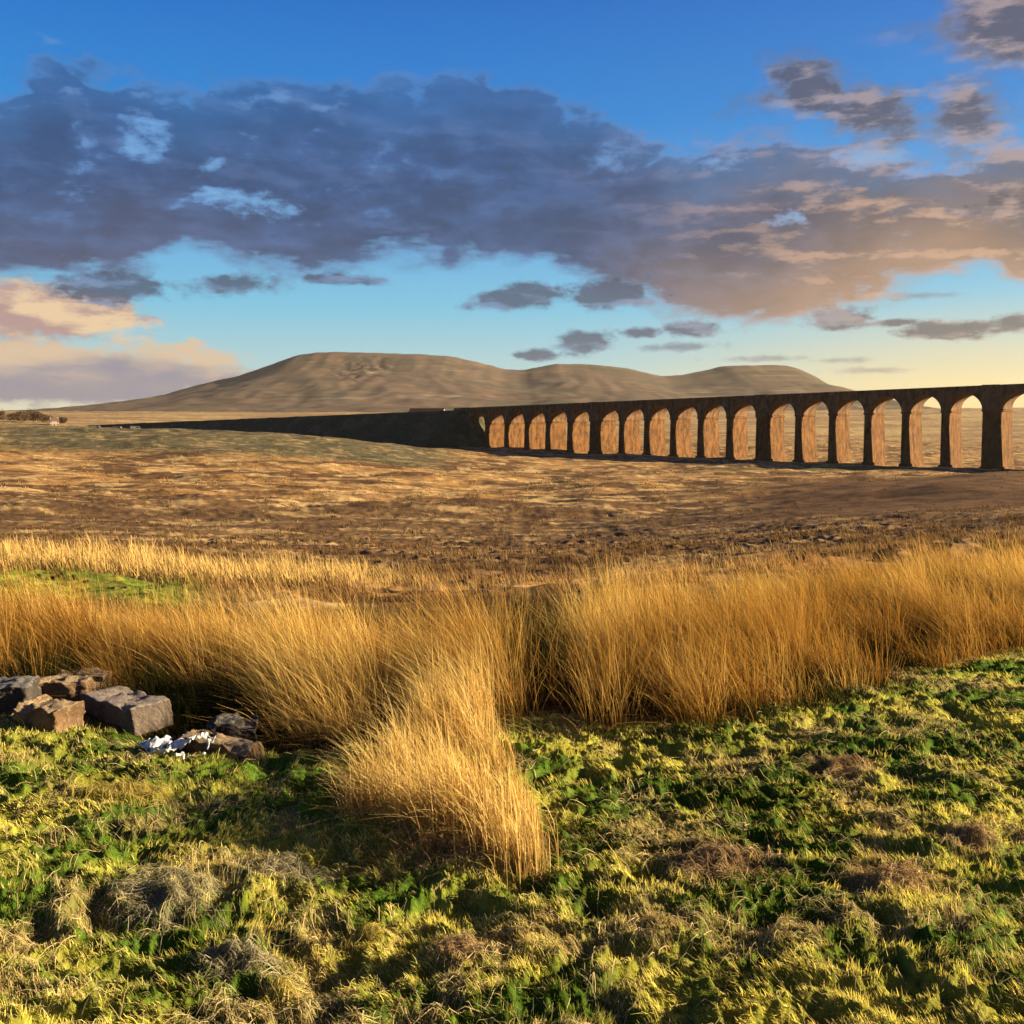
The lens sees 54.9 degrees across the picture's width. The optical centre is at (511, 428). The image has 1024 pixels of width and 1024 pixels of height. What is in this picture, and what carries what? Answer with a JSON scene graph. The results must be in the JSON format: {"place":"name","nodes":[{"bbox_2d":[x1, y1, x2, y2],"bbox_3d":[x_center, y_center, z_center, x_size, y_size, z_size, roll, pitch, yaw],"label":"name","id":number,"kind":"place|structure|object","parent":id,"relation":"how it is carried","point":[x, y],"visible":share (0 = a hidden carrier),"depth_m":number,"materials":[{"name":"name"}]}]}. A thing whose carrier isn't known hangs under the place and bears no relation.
{"place":"outdoors","nodes":[
{"label":"outdoors","id":0,"kind":"place"},
{"bbox_2d":[86,410,484,447],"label":"embankment","id":1,"kind":"structure","parent":0,"point":[451,428],"depth_m":605.71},
{"bbox_2d":[409,408,444,411],"bbox_3d":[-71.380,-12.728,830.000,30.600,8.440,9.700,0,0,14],"label":"train","id":2,"kind":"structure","parent":1,"relation":"on","point":[425,409],"depth_m":828.65,"materials":[{"name":"brown metal"}]},
{"bbox_2d":[7,352,934,411],"bbox_3d":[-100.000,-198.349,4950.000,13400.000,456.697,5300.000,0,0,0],"label":"hill","id":3,"kind":"structure","parent":0,"point":[348,382],"depth_m":4560.17,"materials":[{"name":"brown plant"}]},
{"bbox_2d":[0,408,1023,1023],"bbox_3d":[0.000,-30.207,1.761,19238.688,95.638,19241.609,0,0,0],"label":"ground","id":4,"kind":"structure","parent":0,"point":[76,438],"depth_m":4.90,"materials":[{"name":"brown plant"}]},
{"bbox_2d":[0,410,7,420],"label":"copse tree","id":5,"kind":"object","parent":4,"relation":"on","point":[2,413],"visible":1,"depth_m":959.41,"materials":[{"name":"brown plant"}]},
{"bbox_2d":[5,412,20,420],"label":"copse tree","id":6,"kind":"object","parent":4,"relation":"on","point":[10,416],"visible":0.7,"depth_m":997.43,"materials":[{"name":"brown plant"}]},
{"bbox_2d":[0,675,43,714],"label":"stone block","id":7,"kind":"object","parent":4,"relation":"on","point":[14,690],"depth_m":5.70,"materials":[{"name":"grey stone"}]},
{"bbox_2d":[14,411,29,422],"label":"copse tree","id":8,"kind":"object","parent":4,"relation":"on","point":[21,414],"visible":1,"depth_m":928.01,"materials":[{"name":"brown plant"}]},
{"bbox_2d":[24,409,36,421],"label":"copse tree","id":9,"kind":"object","parent":4,"relation":"on","point":[29,411],"visible":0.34,"depth_m":984.15,"materials":[{"name":"brown plant"}]},
{"bbox_2d":[29,410,46,422],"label":"copse tree","id":10,"kind":"object","parent":4,"relation":"on","point":[38,414],"visible":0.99,"depth_m":948.56,"materials":[{"name":"brown plant"}]},
{"bbox_2d":[39,415,53,422],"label":"copse tree","id":11,"kind":"object","parent":4,"relation":"on","point":[46,418],"visible":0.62,"depth_m":989.64,"materials":[{"name":"brown plant"}]},
{"bbox_2d":[12,694,85,732],"bbox_3d":[-2.579,1.606,5.487,0.339,0.187,0.251,2,4,17],"label":"stone block","id":12,"kind":"object","parent":4,"relation":"on","point":[48,713],"depth_m":5.41,"materials":[{"name":"brown stone"}]},
{"bbox_2d":[49,417,58,425],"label":"cottage","id":13,"kind":"structure","parent":4,"relation":"on","point":[54,421],"depth_m":898.13,"materials":[{"name":"stone"}]},
{"bbox_2d":[59,416,67,422],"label":"copse tree","id":14,"kind":"object","parent":4,"relation":"on","point":[63,420],"visible":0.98,"depth_m":958.45,"materials":[{"name":"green plant"}]},
{"bbox_2d":[38,673,101,700],"bbox_3d":[-2.736,1.613,6.020,0.389,0.190,0.266,-1,-2,-7],"label":"stone block","id":15,"kind":"object","parent":4,"relation":"on","point":[71,688],"depth_m":5.92,"materials":[{"name":"brown stone"}]},
{"bbox_2d":[56,668,112,688],"bbox_3d":[-2.758,1.648,6.318,0.378,0.188,0.207,-2,5,-3],"label":"stone block","id":16,"kind":"object","parent":4,"relation":"on","point":[100,673],"depth_m":6.31,"materials":[{"name":"stone"}]},
{"bbox_2d":[49,775,197,814],"bbox_3d":[-1.739,1.632,4.412,0.706,0.157,0.528,0,0,-18],"label":"dead grass mound","id":17,"kind":"object","parent":4,"relation":"on","point":[132,787],"visible":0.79,"depth_m":4.39,"materials":[{"name":"beige plant"}]},
{"bbox_2d":[80,685,173,735],"bbox_3d":[-2.275,1.656,5.793,0.574,0.174,0.292,1,1,34],"label":"stone block","id":18,"kind":"object","parent":4,"relation":"on","point":[136,713],"depth_m":5.68,"materials":[{"name":"grey stone"}]},
{"bbox_2d":[130,426,141,428],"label":"parked van","id":19,"kind":"object","parent":4,"relation":"on","point":[134,427],"visible":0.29,"depth_m":461.06,"materials":[{"name":"paint"}]},
{"bbox_2d":[41,855,281,958],"bbox_3d":[-1.224,1.631,3.428,0.818,0.151,0.652,0,0,0],"label":"dead grass mound","id":20,"kind":"object","parent":4,"relation":"on","point":[173,883],"visible":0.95,"depth_m":3.40,"materials":[{"name":"beige plant"}]},
{"bbox_2d":[137,732,215,758],"bbox_3d":[-1.728,1.609,5.030,0.413,0.118,0.318,0,0,0],"label":"scrap sheet","id":21,"kind":"object","parent":4,"relation":"on","point":[155,744],"visible":1,"depth_m":5.05,"materials":[{"name":"white plastic"}]},
{"bbox_2d":[175,729,264,761],"bbox_3d":[-1.526,1.681,5.137,0.506,0.147,0.186,4,2,20],"label":"stone block","id":22,"kind":"object","parent":4,"relation":"on","point":[242,749],"depth_m":5.08,"materials":[{"name":"brown stone"}]},
{"bbox_2d":[205,712,258,739],"bbox_3d":[-1.591,1.699,5.605,0.283,0.130,0.186,6,3,-23],"label":"stone block","id":23,"kind":"object","parent":4,"relation":"on","point":[233,725],"depth_m":5.57,"materials":[{"name":"grey stone"}]},
{"bbox_2d":[173,932,305,998],"bbox_3d":[-0.847,1.655,3.054,0.450,0.159,0.372,0,0,0],"label":"dead grass mound","id":24,"kind":"object","parent":4,"relation":"on","point":[250,951],"visible":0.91,"depth_m":3.04,"materials":[{"name":"beige plant"}]},
{"bbox_2d":[226,973,330,1023],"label":"dead grass mound","id":25,"kind":"object","parent":4,"relation":"on","point":[278,985],"visible":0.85,"depth_m":2.87,"materials":[{"name":"beige plant"}]},
{"bbox_2d":[220,838,354,901],"bbox_3d":[-0.835,1.678,3.745,0.581,0.174,0.524,0,0,0],"label":"dead grass mound","id":26,"kind":"object","parent":4,"relation":"on","point":[292,864],"visible":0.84,"depth_m":3.70,"materials":[{"name":"beige plant"}]},
{"bbox_2d":[325,920,397,956],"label":"dead grass mound","id":27,"kind":"object","parent":4,"relation":"on","point":[355,937],"visible":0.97,"depth_m":3.21,"materials":[{"name":"beige plant"}]},
{"bbox_2d":[271,625,628,893],"bbox_3d":[-0.371,1.490,4.699,1.393,0.875,2.681,0,0,-7],"label":"grass tussock","id":28,"kind":"object","parent":4,"relation":"on","point":[475,806],"depth_m":4.16,"materials":[{"name":"yellow plant"}]},
{"bbox_2d":[398,932,513,976],"bbox_3d":[-0.173,1.635,3.066,0.383,0.125,0.319,0,0,0],"label":"dead grass mound","id":29,"kind":"object","parent":4,"relation":"on","point":[462,941],"visible":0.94,"depth_m":3.05,"materials":[{"name":"beige plant"}]},
{"bbox_2d":[0,568,1022,765],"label":"sedge","id":30,"kind":"object","parent":4,"relation":"on","point":[194,698],"visible":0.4,"depth_m":6.12,"materials":[{"name":"yellow plant"}]},
{"bbox_2d":[0,524,1023,753],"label":"rushes","id":31,"kind":"object","parent":4,"relation":"on","point":[756,613],"visible":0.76,"depth_m":6.76,"materials":[{"name":"yellow plant"}]},
{"bbox_2d":[0,646,1023,1023],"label":"moss grass","id":32,"kind":"structure","parent":4,"relation":"on","point":[858,994],"depth_m":3.42,"materials":[{"name":"green plant"}]},
{"bbox_2d":[0,439,1023,630],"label":"moor grass","id":33,"kind":"structure","parent":4,"relation":"on","point":[141,559],"depth_m":21.76,"materials":[{"name":"brown plant"}]},
{"bbox_2d":[624,831,807,896],"bbox_3d":[0.740,1.613,3.672,0.683,0.145,0.644,0,0,-31],"label":"dead grass mound","id":34,"kind":"object","parent":4,"relation":"on","point":[727,852],"visible":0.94,"depth_m":3.64,"materials":[{"name":"brown plant"}]},
{"bbox_2d":[453,384,1023,468],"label":"viaduct","id":35,"kind":"object","parent":4,"relation":"on","point":[504,426],"visible":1,"depth_m":436.60,"materials":[{"name":"brown stone"}]},
{"bbox_2d":[779,746,893,783],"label":"dead grass mound","id":36,"kind":"object","parent":4,"relation":"on","point":[829,769],"visible":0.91,"depth_m":4.64,"materials":[{"name":"brown plant"}]},
{"bbox_2d":[811,852,964,910],"bbox_3d":[1.342,1.583,3.459,0.559,0.133,0.451,0,0,0],"label":"dead grass mound","id":37,"kind":"object","parent":4,"relation":"on","point":[881,873],"visible":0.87,"depth_m":3.46,"materials":[{"name":"brown plant"}]},
{"bbox_2d":[919,816,1021,870],"bbox_3d":[1.707,1.549,3.698,0.357,0.143,0.393,0,0,11],"label":"dead grass mound","id":38,"kind":"object","parent":4,"relation":"on","point":[963,829],"visible":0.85,"depth_m":3.71,"materials":[{"name":"plant"}]},
{"bbox_2d":[0,0,1023,410],"label":"sky","id":39,"kind":"structure","parent":0,"point":[193,192],"materials":[{"name":"blue"}]},
{"bbox_2d":[546,479,575,482],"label":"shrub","id":40,"kind":"object","parent":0,"point":[562,481],"visible":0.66,"depth_m":234.60,"materials":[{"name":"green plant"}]}
]}

